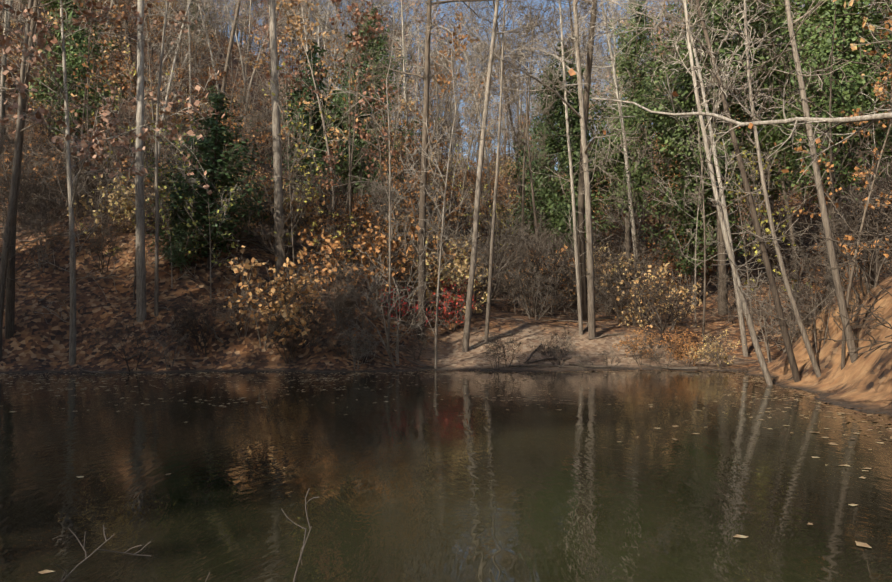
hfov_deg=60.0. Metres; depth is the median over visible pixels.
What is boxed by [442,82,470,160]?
bare tree
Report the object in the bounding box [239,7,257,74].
tree sapling
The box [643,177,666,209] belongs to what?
bare shrub
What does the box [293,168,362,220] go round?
bare shrub
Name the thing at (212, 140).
cedar tree
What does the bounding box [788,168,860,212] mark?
leafy shrub
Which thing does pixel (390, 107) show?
leafy sapling
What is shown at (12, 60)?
leafy shrub
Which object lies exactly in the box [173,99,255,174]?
tree sapling
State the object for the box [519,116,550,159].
leafy sapling
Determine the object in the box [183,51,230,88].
leafy shrub
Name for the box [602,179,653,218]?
bare shrub
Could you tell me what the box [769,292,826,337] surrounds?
bare shrub
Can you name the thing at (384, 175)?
leafy sapling
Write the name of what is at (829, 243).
tree
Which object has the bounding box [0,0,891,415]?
ground
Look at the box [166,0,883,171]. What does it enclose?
sky
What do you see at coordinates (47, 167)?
bare shrub
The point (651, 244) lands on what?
bare shrub
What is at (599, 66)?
bare tree
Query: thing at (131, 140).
yellow tree sapling
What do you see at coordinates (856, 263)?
bare shrub
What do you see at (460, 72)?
bare tree
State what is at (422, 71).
bare tree
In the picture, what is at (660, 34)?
bare tree
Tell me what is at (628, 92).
bare tree
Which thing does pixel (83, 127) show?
bare shrub
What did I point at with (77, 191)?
bare shrub
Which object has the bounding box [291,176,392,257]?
leafy shrub
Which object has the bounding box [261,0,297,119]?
bare tree
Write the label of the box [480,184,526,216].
leafy shrub
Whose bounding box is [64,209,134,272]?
bare shrub
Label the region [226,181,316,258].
bare shrub
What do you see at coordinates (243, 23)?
bare ridge tree
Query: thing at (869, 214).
bare shrub
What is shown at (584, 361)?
flat edge shrub
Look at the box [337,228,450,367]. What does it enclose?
bare shrub
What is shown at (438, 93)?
bare ridge tree
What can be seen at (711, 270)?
leafy shrub
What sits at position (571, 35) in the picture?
bare tree
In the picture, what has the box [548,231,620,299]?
bare shrub
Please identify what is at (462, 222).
leafy shrub
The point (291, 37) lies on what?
bare ridge tree
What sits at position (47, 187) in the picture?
bare shrub
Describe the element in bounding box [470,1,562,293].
bare tree
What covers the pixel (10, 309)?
oak tree
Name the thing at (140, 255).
tree
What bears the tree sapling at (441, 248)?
on the ground
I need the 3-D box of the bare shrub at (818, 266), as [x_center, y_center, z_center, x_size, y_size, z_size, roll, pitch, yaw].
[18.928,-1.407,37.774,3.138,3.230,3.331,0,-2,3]
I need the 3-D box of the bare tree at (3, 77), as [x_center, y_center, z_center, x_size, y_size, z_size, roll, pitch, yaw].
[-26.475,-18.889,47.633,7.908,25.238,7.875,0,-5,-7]
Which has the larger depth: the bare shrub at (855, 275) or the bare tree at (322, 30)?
the bare tree at (322, 30)
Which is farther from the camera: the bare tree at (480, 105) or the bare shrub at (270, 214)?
the bare tree at (480, 105)
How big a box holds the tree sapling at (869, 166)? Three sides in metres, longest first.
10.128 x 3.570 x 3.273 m
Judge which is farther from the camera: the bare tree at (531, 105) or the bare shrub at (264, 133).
the bare tree at (531, 105)
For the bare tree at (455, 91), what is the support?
on the ground
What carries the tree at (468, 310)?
on the ground
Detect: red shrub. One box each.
[378,282,443,326]
[405,275,468,321]
[426,288,482,331]
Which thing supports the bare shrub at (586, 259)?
on the ground
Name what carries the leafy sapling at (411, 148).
on the ground
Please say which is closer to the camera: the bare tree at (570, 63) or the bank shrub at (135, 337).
the bank shrub at (135, 337)
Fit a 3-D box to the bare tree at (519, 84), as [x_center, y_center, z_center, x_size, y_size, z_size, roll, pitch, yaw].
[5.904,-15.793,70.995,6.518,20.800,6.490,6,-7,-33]
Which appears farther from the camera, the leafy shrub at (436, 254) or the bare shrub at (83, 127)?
the bare shrub at (83, 127)
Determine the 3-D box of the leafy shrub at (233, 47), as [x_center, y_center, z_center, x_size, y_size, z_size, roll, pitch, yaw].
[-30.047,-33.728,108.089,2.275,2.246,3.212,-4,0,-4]
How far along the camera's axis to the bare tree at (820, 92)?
57.63 m
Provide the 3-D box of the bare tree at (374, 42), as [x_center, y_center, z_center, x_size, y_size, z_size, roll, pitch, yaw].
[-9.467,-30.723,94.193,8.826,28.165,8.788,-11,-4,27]
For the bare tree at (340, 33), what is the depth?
136.72 m
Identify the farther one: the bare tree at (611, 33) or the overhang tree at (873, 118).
the bare tree at (611, 33)
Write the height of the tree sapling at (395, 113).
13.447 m
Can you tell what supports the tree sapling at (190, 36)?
on the ground
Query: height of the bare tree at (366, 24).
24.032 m
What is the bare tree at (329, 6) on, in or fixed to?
on the ground
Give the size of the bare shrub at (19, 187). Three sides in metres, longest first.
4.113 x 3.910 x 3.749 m
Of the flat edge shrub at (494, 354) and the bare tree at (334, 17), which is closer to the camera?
the flat edge shrub at (494, 354)
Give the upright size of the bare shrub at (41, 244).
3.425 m
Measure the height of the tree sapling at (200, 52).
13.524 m
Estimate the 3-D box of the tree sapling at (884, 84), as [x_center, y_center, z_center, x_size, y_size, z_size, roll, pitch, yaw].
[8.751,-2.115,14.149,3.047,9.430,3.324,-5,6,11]
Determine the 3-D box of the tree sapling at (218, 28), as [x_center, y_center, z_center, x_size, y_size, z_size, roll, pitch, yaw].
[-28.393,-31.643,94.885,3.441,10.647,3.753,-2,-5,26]
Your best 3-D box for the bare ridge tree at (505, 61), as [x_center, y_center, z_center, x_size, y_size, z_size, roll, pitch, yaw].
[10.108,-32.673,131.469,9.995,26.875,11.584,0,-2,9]
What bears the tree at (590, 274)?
on the ground
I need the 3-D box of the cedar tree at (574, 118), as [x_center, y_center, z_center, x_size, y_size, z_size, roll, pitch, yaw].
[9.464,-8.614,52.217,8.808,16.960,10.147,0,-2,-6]
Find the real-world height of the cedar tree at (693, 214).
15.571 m
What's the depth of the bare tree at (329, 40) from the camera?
124.67 m
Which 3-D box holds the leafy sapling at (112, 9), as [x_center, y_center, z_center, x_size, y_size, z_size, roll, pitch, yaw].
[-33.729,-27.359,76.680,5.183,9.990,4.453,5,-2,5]
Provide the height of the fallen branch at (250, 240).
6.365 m
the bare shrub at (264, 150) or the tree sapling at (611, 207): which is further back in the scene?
the bare shrub at (264, 150)
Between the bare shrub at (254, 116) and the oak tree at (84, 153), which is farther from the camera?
the bare shrub at (254, 116)
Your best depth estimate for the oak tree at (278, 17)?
100.92 m
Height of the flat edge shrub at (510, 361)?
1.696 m
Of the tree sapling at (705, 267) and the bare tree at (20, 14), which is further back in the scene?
the bare tree at (20, 14)
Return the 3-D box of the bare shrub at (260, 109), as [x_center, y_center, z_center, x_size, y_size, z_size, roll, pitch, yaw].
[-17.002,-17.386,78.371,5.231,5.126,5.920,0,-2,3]
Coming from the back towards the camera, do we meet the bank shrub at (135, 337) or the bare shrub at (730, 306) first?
the bare shrub at (730, 306)
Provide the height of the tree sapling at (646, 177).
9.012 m
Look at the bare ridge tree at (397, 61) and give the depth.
117.56 m
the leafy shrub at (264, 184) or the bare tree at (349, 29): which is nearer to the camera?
the leafy shrub at (264, 184)
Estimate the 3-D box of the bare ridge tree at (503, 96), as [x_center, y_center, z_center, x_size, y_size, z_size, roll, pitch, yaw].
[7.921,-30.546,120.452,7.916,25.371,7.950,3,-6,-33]
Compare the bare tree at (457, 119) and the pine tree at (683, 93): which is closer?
the pine tree at (683, 93)
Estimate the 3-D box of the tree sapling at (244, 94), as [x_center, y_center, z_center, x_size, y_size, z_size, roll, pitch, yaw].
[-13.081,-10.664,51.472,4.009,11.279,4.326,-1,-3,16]
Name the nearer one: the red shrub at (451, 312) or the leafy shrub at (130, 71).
the red shrub at (451, 312)
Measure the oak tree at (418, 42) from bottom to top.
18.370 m
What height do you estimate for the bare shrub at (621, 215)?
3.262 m
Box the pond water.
[0,370,891,581]
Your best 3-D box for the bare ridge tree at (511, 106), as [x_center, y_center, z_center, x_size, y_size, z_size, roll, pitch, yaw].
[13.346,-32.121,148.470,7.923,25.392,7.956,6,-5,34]
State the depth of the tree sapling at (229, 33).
84.07 m
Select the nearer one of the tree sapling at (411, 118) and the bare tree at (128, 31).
the tree sapling at (411, 118)
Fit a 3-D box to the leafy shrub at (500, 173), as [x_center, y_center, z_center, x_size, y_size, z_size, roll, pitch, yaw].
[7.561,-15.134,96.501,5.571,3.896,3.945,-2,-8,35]
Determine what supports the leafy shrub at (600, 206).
on the ground
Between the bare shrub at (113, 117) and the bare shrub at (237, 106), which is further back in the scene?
the bare shrub at (237, 106)
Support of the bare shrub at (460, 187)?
on the ground
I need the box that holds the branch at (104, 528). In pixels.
[54,488,318,581]
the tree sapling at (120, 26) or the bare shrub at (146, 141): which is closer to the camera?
the bare shrub at (146, 141)
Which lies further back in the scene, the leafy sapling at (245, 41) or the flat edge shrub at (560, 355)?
the leafy sapling at (245, 41)
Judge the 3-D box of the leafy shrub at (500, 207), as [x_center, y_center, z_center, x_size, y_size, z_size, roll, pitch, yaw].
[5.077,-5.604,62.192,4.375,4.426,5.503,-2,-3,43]
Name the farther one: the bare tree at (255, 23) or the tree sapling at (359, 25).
the bare tree at (255, 23)
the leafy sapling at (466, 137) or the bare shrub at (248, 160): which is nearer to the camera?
the bare shrub at (248, 160)
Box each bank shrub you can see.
[80,301,161,371]
[139,312,197,369]
[156,291,223,356]
[163,293,222,338]
[213,288,264,339]
[258,305,321,364]
[274,275,354,350]
[302,251,368,323]
[307,306,360,357]
[320,271,386,337]
[330,280,368,312]
[333,312,397,361]
[335,329,374,369]
[405,327,438,359]
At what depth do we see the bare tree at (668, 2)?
79.86 m
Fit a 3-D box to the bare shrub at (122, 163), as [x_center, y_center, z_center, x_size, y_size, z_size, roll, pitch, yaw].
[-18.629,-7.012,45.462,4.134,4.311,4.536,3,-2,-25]
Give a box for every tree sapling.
[0,85,19,214]
[15,0,54,113]
[52,2,125,166]
[57,1,121,162]
[67,45,179,188]
[83,53,128,149]
[91,117,212,299]
[105,0,223,191]
[110,0,163,84]
[110,4,130,51]
[116,1,146,61]
[121,30,186,158]
[123,44,158,131]
[144,2,294,187]
[145,125,211,287]
[154,1,230,110]
[156,19,222,132]
[162,119,245,302]
[172,2,213,87]
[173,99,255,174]
[185,0,228,60]
[191,4,261,89]
[204,1,225,61]
[206,0,231,39]
[208,42,228,92]
[215,109,309,296]
[216,0,250,103]
[223,47,270,152]
[228,8,316,196]
[229,42,286,185]
[236,64,304,188]
[237,83,270,171]
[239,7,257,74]
[260,59,350,297]
[264,36,316,196]
[280,56,369,183]
[290,161,357,300]
[305,0,399,218]
[305,40,384,118]
[312,0,433,348]
[315,0,395,197]
[321,55,483,304]
[325,45,364,198]
[330,35,401,156]
[330,57,380,192]
[379,62,456,208]
[392,37,425,145]
[392,75,518,256]
[399,19,509,368]
[401,93,463,236]
[427,145,510,282]
[427,166,456,230]
[429,74,501,176]
[431,51,476,163]
[431,108,464,190]
[444,102,498,214]
[455,135,508,240]
[457,118,512,235]
[461,70,524,235]
[472,121,501,175]
[480,185,521,294]
[483,130,513,198]
[488,95,538,232]
[504,181,550,253]
[573,106,680,317]
[602,180,658,302]
[635,129,657,221]
[641,56,750,334]
[648,68,678,230]
[652,106,777,324]
[707,109,806,344]
[728,150,812,333]
[753,0,891,277]
[776,41,832,224]
[832,6,891,252]
[832,84,891,276]
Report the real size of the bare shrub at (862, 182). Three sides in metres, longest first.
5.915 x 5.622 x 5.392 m
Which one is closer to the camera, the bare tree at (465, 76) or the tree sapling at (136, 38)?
the tree sapling at (136, 38)
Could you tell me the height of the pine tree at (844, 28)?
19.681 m
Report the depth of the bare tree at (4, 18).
43.03 m
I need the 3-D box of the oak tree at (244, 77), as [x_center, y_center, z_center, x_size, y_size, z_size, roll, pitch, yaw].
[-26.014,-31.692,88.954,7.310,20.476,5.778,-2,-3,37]
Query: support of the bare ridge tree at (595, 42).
on the ground
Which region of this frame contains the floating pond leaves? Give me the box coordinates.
[1,371,891,573]
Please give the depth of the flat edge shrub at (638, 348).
29.22 m
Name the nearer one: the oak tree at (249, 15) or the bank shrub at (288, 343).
the bank shrub at (288, 343)
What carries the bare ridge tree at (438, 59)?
on the ground
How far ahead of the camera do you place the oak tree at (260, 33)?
59.49 m
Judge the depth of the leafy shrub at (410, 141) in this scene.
91.59 m
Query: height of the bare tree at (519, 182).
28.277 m
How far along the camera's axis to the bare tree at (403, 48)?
57.79 m
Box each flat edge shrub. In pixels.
[478,334,512,369]
[488,323,524,364]
[526,323,575,364]
[546,333,582,365]
[574,352,594,370]
[597,346,620,369]
[622,328,656,365]
[641,337,681,368]
[702,321,736,368]
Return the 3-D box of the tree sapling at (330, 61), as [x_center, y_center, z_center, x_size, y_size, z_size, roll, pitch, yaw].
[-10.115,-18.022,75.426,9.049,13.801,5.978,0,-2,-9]
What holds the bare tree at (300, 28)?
on the ground
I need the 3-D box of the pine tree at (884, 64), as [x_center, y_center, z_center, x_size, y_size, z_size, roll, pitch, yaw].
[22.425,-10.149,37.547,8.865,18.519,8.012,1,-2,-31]
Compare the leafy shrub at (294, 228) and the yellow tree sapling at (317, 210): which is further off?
the leafy shrub at (294, 228)
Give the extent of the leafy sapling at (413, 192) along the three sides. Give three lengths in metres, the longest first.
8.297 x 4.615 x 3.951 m
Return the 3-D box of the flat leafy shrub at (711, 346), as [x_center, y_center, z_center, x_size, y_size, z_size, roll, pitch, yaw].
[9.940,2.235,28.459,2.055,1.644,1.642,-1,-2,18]
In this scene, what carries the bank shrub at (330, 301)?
on the ground
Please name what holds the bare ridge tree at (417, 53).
on the ground
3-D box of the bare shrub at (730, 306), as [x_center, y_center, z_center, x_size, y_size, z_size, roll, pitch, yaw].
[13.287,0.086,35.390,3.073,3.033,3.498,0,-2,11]
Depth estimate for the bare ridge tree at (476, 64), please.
95.66 m
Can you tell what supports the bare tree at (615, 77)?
on the ground
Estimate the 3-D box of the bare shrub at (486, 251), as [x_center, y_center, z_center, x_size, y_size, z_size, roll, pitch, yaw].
[3.177,-1.809,38.211,6.410,5.897,4.576,0,-2,-7]
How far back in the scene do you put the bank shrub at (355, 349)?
27.40 m
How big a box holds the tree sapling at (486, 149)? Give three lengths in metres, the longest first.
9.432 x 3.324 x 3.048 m
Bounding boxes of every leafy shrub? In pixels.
[0,14,23,34]
[0,34,50,67]
[0,37,53,82]
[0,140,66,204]
[28,116,86,148]
[47,134,106,167]
[63,170,197,239]
[79,53,131,88]
[96,9,118,33]
[104,55,152,90]
[106,63,146,100]
[107,0,132,13]
[110,4,136,41]
[115,157,174,209]
[131,2,158,23]
[144,21,188,47]
[147,15,170,29]
[150,0,184,20]
[154,0,183,18]
[158,34,188,58]
[162,58,188,76]
[173,46,201,64]
[177,82,208,105]
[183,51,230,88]
[201,97,237,127]
[204,164,302,240]
[216,84,249,108]
[218,245,325,348]
[223,42,237,55]
[230,191,271,229]
[232,177,273,202]
[237,49,262,64]
[240,115,290,154]
[249,164,291,193]
[256,187,325,249]
[262,203,316,240]
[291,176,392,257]
[294,211,420,302]
[306,203,396,260]
[325,180,357,208]
[365,126,403,164]
[371,192,465,276]
[377,234,465,307]
[381,227,493,327]
[391,162,439,217]
[392,235,470,285]
[397,130,420,147]
[418,145,444,171]
[427,248,484,296]
[435,185,491,232]
[446,152,471,168]
[449,231,484,250]
[455,166,485,192]
[469,167,494,191]
[477,147,514,169]
[478,196,526,236]
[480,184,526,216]
[486,152,521,182]
[490,154,514,178]
[490,176,511,196]
[501,152,529,183]
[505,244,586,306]
[507,186,541,211]
[545,253,600,300]
[562,186,609,221]
[566,254,612,294]
[585,241,633,292]
[595,256,711,329]
[599,209,663,254]
[611,325,659,360]
[626,265,687,305]
[630,237,709,286]
[648,175,681,215]
[649,136,679,161]
[652,220,715,252]
[657,328,696,358]
[659,155,691,183]
[666,338,706,366]
[673,231,753,282]
[686,330,744,366]
[727,182,784,227]
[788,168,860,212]
[807,229,885,286]
[811,259,891,311]
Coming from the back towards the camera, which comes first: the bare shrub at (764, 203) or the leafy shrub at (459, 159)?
the leafy shrub at (459, 159)
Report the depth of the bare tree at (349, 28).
115.06 m
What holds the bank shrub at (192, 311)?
on the ground
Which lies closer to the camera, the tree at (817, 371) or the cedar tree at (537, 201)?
the tree at (817, 371)
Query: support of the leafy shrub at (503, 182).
on the ground
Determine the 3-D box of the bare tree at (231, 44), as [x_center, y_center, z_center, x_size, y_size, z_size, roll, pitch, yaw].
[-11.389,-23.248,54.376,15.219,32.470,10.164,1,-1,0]
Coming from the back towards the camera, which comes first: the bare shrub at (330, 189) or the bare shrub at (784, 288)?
the bare shrub at (330, 189)
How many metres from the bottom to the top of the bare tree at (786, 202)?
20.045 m
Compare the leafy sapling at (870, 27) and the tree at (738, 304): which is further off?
the tree at (738, 304)
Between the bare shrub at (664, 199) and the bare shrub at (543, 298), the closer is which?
the bare shrub at (543, 298)
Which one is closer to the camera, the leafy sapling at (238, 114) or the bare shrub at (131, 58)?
the leafy sapling at (238, 114)
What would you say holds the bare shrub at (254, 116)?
on the ground
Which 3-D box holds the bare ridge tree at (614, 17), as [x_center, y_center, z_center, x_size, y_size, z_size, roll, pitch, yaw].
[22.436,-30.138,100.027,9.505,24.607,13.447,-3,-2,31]
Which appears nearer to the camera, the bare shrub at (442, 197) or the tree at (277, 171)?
the tree at (277, 171)
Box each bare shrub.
[0,116,66,225]
[0,123,118,220]
[0,149,67,220]
[0,152,60,238]
[0,198,79,271]
[1,159,66,217]
[3,98,33,154]
[5,93,37,129]
[13,9,54,38]
[17,159,80,233]
[24,104,70,154]
[24,122,154,234]
[24,205,83,246]
[27,82,100,136]
[28,144,77,206]
[40,133,130,217]
[40,161,116,216]
[50,163,123,217]
[61,118,107,141]
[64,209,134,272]
[78,91,132,137]
[91,143,152,198]
[97,112,150,175]
[97,140,149,182]
[100,104,127,133]
[101,25,132,54]
[111,46,150,78]
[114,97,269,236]
[116,115,175,160]
[125,44,186,91]
[125,119,200,206]
[128,116,214,220]
[144,64,164,93]
[144,70,197,140]
[168,144,260,214]
[185,125,269,213]
[185,130,284,229]
[223,116,297,183]
[224,89,253,122]
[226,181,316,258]
[230,104,271,147]
[233,133,272,180]
[234,178,304,245]
[249,105,296,140]
[251,94,292,127]
[252,137,314,194]
[254,109,287,156]
[264,177,311,206]
[265,130,305,158]
[265,188,323,241]
[282,169,365,250]
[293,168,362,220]
[309,217,370,286]
[329,201,393,253]
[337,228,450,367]
[356,166,435,230]
[356,171,450,248]
[356,178,434,246]
[357,165,416,249]
[358,211,457,306]
[373,172,414,210]
[409,130,458,180]
[417,194,471,233]
[427,227,489,291]
[429,185,461,212]
[441,168,473,202]
[445,223,520,287]
[448,218,521,289]
[449,195,566,306]
[458,177,512,225]
[463,204,554,291]
[465,214,566,316]
[472,210,496,233]
[479,239,526,294]
[491,282,527,311]
[498,237,575,314]
[499,221,614,312]
[504,213,574,291]
[504,258,577,321]
[506,177,551,210]
[508,207,553,260]
[531,228,586,307]
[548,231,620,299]
[557,229,613,294]
[563,203,610,246]
[568,238,664,325]
[571,212,613,247]
[587,271,620,315]
[587,271,622,313]
[593,205,664,262]
[593,225,624,265]
[593,234,624,267]
[593,236,681,321]
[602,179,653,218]
[605,203,642,233]
[609,270,698,348]
[610,260,679,322]
[617,178,659,217]
[632,223,670,262]
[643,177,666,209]
[648,172,687,225]
[697,225,767,277]
[701,265,767,322]
[728,201,752,238]
[733,269,805,362]
[734,172,793,222]
[740,205,823,284]
[742,219,889,343]
[746,200,806,250]
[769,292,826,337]
[771,191,891,289]
[771,243,874,352]
[774,202,809,244]
[778,272,834,322]
[786,195,822,256]
[794,182,891,300]
[798,231,844,287]
[806,146,891,287]
[806,153,891,255]
[806,207,891,405]
[811,202,868,252]
[816,182,871,223]
[839,193,891,267]
[846,211,891,272]
[855,135,891,230]
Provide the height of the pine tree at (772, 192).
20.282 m
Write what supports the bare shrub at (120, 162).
on the ground
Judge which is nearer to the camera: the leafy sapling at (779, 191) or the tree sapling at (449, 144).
the leafy sapling at (779, 191)
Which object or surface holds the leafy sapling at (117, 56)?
on the ground
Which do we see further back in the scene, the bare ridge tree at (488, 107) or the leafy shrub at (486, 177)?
the bare ridge tree at (488, 107)
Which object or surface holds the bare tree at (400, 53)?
on the ground
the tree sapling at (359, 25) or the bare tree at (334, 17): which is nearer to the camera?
the tree sapling at (359, 25)
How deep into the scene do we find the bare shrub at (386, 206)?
43.30 m
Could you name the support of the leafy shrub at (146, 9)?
on the ground
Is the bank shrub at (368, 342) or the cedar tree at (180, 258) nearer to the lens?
the bank shrub at (368, 342)
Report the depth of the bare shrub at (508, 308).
37.91 m
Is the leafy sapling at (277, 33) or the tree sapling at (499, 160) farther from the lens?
the leafy sapling at (277, 33)
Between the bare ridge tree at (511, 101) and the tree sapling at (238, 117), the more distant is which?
the bare ridge tree at (511, 101)
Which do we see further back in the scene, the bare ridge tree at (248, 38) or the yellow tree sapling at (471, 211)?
the bare ridge tree at (248, 38)
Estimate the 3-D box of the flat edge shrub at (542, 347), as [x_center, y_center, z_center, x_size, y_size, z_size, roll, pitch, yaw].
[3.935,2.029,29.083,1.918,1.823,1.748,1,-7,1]
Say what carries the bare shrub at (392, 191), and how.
on the ground
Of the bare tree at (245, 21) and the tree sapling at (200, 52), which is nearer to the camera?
the tree sapling at (200, 52)
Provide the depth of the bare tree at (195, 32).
71.58 m
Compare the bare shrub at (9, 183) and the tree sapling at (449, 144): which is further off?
the tree sapling at (449, 144)
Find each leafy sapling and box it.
[0,0,52,74]
[17,1,129,183]
[17,53,53,126]
[33,1,130,112]
[43,0,166,216]
[83,0,128,59]
[91,22,132,105]
[135,10,178,95]
[144,0,162,36]
[144,64,204,161]
[144,79,195,154]
[145,95,206,161]
[147,54,180,134]
[169,0,224,67]
[179,17,217,76]
[210,35,286,168]
[215,105,268,209]
[224,14,261,76]
[251,4,279,56]
[254,1,293,58]
[279,35,308,140]
[352,117,439,283]
[364,45,419,187]
[377,91,398,128]
[378,150,464,268]
[384,90,432,157]
[387,127,420,200]
[409,102,435,137]
[421,73,489,201]
[431,91,466,157]
[446,165,491,236]
[454,76,503,175]
[461,118,496,170]
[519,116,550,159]
[748,139,792,212]
[831,0,891,247]
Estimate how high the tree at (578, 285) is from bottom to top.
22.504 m
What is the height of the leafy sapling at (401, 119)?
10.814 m
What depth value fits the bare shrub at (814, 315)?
24.00 m
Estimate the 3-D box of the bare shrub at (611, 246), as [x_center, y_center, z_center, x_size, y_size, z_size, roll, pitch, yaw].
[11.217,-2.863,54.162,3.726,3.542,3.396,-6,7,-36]
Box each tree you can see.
[0,0,16,151]
[0,0,24,28]
[0,0,34,154]
[0,0,108,338]
[0,0,153,359]
[0,0,224,365]
[1,0,59,87]
[13,0,26,42]
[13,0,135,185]
[51,1,109,72]
[84,0,171,321]
[88,0,211,316]
[97,0,124,71]
[115,0,136,62]
[129,92,285,269]
[130,0,251,210]
[144,0,245,108]
[145,176,212,273]
[148,1,158,63]
[159,0,219,85]
[166,0,219,106]
[171,0,216,128]
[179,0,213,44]
[190,0,265,143]
[193,0,249,93]
[196,86,243,150]
[197,0,229,104]
[225,0,326,138]
[226,0,267,55]
[226,0,314,283]
[231,0,259,65]
[238,0,260,80]
[238,2,256,45]
[243,0,338,147]
[246,0,318,75]
[246,0,378,216]
[249,0,267,50]
[252,15,309,187]
[259,0,404,264]
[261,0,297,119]
[262,41,358,210]
[264,0,301,104]
[282,0,297,99]
[282,0,319,91]
[287,1,325,94]
[293,0,326,77]
[305,0,351,123]
[307,6,350,77]
[309,0,325,82]
[312,0,349,68]
[312,0,419,111]
[313,1,352,125]
[314,0,339,60]
[315,2,349,110]
[315,9,345,88]
[316,3,439,226]
[319,15,345,88]
[321,4,353,100]
[322,22,374,107]
[328,0,398,124]
[328,2,390,113]
[333,6,379,113]
[335,0,425,105]
[337,0,397,87]
[349,0,411,40]
[360,0,404,132]
[362,0,415,108]
[371,0,600,339]
[373,1,424,134]
[376,1,423,130]
[377,20,414,128]
[378,0,452,163]
[379,1,413,102]
[381,17,414,132]
[384,0,458,163]
[384,40,430,160]
[385,0,437,131]
[389,28,445,104]
[392,0,451,190]
[393,0,469,210]
[396,0,452,191]
[399,11,503,249]
[400,29,442,156]
[413,3,475,147]
[413,21,453,143]
[414,20,453,127]
[419,2,506,191]
[419,44,462,153]
[421,0,541,351]
[421,44,456,126]
[430,0,556,252]
[430,1,486,162]
[430,53,480,182]
[431,40,472,163]
[432,19,488,145]
[433,2,498,168]
[434,2,497,149]
[440,0,603,343]
[442,61,474,152]
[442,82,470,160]
[443,31,490,166]
[443,36,479,164]
[446,86,465,150]
[447,0,642,337]
[453,103,482,156]
[454,77,507,162]
[457,0,568,286]
[462,45,495,156]
[462,65,494,146]
[463,80,502,157]
[464,0,520,155]
[464,24,500,171]
[467,39,508,174]
[468,2,538,148]
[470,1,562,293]
[470,29,519,156]
[478,21,530,155]
[481,11,547,202]
[485,0,548,240]
[488,98,515,149]
[490,84,509,158]
[491,52,517,157]
[492,49,534,144]
[499,59,600,256]
[500,0,559,177]
[501,56,531,161]
[505,0,603,179]
[507,0,649,320]
[507,0,654,267]
[509,76,538,156]
[512,2,600,170]
[513,41,627,257]
[517,0,618,334]
[520,19,586,198]
[530,1,607,131]
[538,16,598,175]
[538,22,891,182]
[545,0,610,205]
[547,33,606,148]
[553,0,616,104]
[554,8,608,101]
[554,9,619,90]
[558,0,854,377]
[560,0,674,277]
[560,42,607,168]
[563,6,611,100]
[567,0,627,101]
[577,0,774,356]
[581,0,649,147]
[583,4,656,228]
[589,39,641,139]
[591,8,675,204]
[591,25,674,141]
[591,64,612,101]
[592,28,641,126]
[592,33,670,240]
[593,0,677,148]
[594,25,765,303]
[608,0,673,91]
[612,14,662,186]
[614,0,691,157]
[620,0,693,182]
[622,0,818,314]
[623,0,733,226]
[643,0,692,155]
[655,0,691,89]
[659,0,800,382]
[669,0,798,384]
[674,0,823,295]
[693,0,832,276]
[716,0,889,362]
[724,12,811,208]
[736,0,891,300]
[788,3,886,197]
[793,19,891,369]
[809,0,891,188]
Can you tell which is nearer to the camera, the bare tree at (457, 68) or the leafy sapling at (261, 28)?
the bare tree at (457, 68)
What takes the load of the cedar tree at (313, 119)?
on the ground
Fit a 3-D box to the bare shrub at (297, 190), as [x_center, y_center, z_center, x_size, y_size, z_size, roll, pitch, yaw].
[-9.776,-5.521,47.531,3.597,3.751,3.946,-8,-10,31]
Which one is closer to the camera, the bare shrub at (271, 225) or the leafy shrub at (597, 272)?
the bare shrub at (271, 225)
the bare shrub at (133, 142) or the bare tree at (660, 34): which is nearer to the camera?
the bare shrub at (133, 142)
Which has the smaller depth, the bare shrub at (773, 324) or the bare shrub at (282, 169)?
the bare shrub at (773, 324)
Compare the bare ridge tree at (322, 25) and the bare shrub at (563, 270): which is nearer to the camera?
the bare shrub at (563, 270)
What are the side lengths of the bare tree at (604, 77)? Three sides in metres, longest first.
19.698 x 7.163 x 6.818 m
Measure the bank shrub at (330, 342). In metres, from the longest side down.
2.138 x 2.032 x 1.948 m
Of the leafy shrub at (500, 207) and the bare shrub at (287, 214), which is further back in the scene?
the leafy shrub at (500, 207)
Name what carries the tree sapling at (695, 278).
on the ground
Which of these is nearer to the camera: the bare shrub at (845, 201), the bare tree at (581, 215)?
the bare tree at (581, 215)
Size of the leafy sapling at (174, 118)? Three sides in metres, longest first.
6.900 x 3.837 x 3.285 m
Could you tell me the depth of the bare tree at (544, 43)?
85.89 m
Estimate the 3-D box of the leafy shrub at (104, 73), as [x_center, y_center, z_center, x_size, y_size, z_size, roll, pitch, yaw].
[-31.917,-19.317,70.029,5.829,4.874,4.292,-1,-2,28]
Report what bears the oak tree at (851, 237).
on the ground
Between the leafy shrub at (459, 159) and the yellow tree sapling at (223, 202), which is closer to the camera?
the yellow tree sapling at (223, 202)
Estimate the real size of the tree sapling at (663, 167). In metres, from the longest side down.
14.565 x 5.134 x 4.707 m
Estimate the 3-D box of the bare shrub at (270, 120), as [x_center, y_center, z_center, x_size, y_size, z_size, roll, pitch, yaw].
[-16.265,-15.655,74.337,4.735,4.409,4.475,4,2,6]
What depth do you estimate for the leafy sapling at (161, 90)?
57.99 m
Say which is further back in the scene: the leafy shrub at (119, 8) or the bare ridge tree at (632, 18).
the bare ridge tree at (632, 18)
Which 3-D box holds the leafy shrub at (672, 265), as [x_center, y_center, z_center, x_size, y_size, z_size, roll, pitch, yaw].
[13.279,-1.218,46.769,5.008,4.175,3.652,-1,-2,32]
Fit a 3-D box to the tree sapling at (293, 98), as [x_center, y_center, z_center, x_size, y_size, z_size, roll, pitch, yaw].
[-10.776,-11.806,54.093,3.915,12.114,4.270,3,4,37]
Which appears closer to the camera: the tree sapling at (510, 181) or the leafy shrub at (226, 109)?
the tree sapling at (510, 181)
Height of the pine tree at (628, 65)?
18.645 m
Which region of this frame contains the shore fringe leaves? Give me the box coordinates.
[368,348,891,440]

